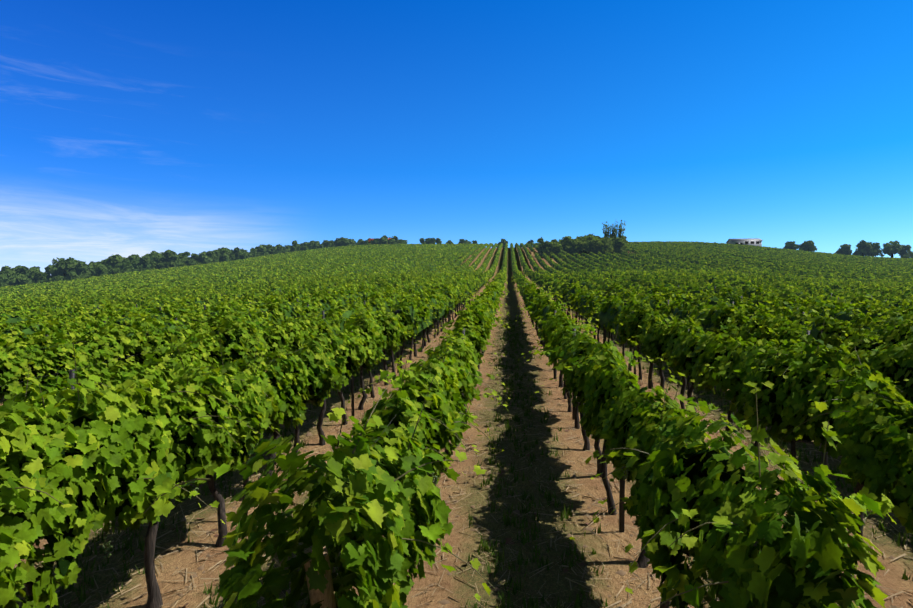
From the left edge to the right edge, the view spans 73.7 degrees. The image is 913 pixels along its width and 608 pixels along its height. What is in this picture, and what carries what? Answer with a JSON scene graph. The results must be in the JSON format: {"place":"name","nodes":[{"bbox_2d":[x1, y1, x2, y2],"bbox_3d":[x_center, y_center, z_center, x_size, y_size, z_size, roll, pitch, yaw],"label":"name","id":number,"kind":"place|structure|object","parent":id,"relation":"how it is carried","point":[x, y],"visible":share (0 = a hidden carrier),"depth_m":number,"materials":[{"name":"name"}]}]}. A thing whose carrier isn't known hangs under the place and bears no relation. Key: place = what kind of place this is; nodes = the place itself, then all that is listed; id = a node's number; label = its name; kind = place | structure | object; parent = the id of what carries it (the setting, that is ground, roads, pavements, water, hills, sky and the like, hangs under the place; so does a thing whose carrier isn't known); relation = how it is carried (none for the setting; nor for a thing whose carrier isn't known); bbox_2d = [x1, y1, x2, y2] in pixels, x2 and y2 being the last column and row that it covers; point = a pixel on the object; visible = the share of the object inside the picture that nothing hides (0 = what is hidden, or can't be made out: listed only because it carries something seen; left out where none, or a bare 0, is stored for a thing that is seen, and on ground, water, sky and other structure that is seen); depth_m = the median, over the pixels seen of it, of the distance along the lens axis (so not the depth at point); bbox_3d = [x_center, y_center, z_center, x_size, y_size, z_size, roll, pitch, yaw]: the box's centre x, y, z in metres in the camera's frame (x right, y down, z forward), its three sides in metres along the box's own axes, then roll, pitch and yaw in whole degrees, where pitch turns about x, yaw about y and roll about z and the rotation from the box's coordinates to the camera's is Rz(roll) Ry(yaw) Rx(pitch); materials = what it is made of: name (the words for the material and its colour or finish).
{"place":"outdoors","nodes":[
{"label":"outdoors","id":0,"kind":"place"},
{"bbox_2d":[0,247,912,607],"bbox_3d":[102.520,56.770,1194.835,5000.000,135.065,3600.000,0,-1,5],"label":"ground","id":1,"kind":"structure","parent":0,"point":[464,545],"depth_m":6.49,"materials":[{"name":"soil"}]},
{"bbox_2d":[23,295,863,607],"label":"vine trunks","id":2,"kind":"object","parent":1,"relation":"on","point":[153,597],"depth_m":7.86,"materials":[{"name":"brown plant"}]},
{"bbox_2d":[0,309,912,607],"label":"vines","id":3,"kind":"object","parent":1,"relation":"on","point":[806,555],"depth_m":3.54,"materials":[{"name":"green plant"}]},
{"bbox_2d":[0,277,912,434],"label":"vines","id":4,"kind":"object","parent":1,"relation":"on","point":[201,335],"visible":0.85,"depth_m":11.72,"materials":[{"name":"green plant"}]},
{"bbox_2d":[0,241,912,345],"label":"vines","id":5,"kind":"object","parent":1,"relation":"on","point":[605,317],"visible":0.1,"depth_m":29.66,"materials":[{"name":"green plant"}]},
{"bbox_2d":[0,241,912,302],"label":"distant vines","id":6,"kind":"object","parent":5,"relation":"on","point":[162,278],"visible":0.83,"depth_m":134.46,"materials":[{"name":"green plant"}]},
{"bbox_2d":[0,268,912,316],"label":"vines","id":7,"kind":"object","parent":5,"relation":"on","point":[646,279],"visible":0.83,"depth_m":43.18,"materials":[{"name":"green plant"}]},
{"bbox_2d":[0,282,912,603],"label":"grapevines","id":8,"kind":"object","parent":1,"relation":"on","point":[396,414],"visible":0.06,"depth_m":7.24,"materials":[{"name":"green plant"}]},
{"bbox_2d":[22,276,902,531],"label":"trellis posts","id":9,"kind":"object","parent":1,"relation":"on","point":[621,495],"visible":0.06,"depth_m":10.73,"materials":[{"name":"brown wood"}]},
{"bbox_2d":[15,317,912,607],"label":"grass tufts","id":10,"kind":"object","parent":1,"relation":"on","point":[469,519],"visible":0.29,"depth_m":6.77,"materials":[{"name":"plant"}]},
{"bbox_2d":[19,328,912,607],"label":"straw","id":11,"kind":"object","parent":1,"relation":"on","point":[461,506],"visible":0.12,"depth_m":6.38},
{"bbox_2d":[34,333,912,607],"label":"clods","id":12,"kind":"object","parent":1,"relation":"on","point":[496,589],"visible":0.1,"depth_m":6.72,"materials":[{"name":"brown soil"}]},
{"bbox_2d":[170,341,805,607],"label":"dry leaves","id":13,"kind":"object","parent":1,"relation":"on","point":[508,540],"visible":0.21,"depth_m":6.66,"materials":[{"name":"brown plant"}]},
{"bbox_2d":[304,545,761,607],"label":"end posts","id":14,"kind":"object","parent":1,"relation":"on","point":[327,596],"visible":0.31,"depth_m":2.78,"materials":[{"name":"brown wood"}]},
{"bbox_2d":[536,220,628,256],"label":"scrub foliage","id":15,"kind":"object","parent":1,"relation":"on","point":[611,244],"visible":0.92,"depth_m":163.59,"materials":[{"name":"green plant"}]},
{"bbox_2d":[727,240,761,246],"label":"shed walls","id":16,"kind":"structure","parent":1,"relation":"on","point":[734,242],"depth_m":253.59,"materials":[{"name":"white paint"}]},
{"bbox_2d":[726,238,762,242],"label":"shed roof","id":17,"kind":"structure","parent":16,"relation":"on","point":[753,239],"depth_m":254.71,"materials":[{"name":"grey metal"}]},
{"bbox_2d":[735,241,759,244],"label":"windows","id":18,"kind":"structure","parent":16,"relation":"in","point":[752,242],"depth_m":253.30,"materials":[{"name":"black glass"}]},
{"bbox_2d":[0,0,912,271],"label":"sky","id":19,"kind":"structure","parent":0,"point":[128,127],"materials":[{"name":"blue"}]}
]}

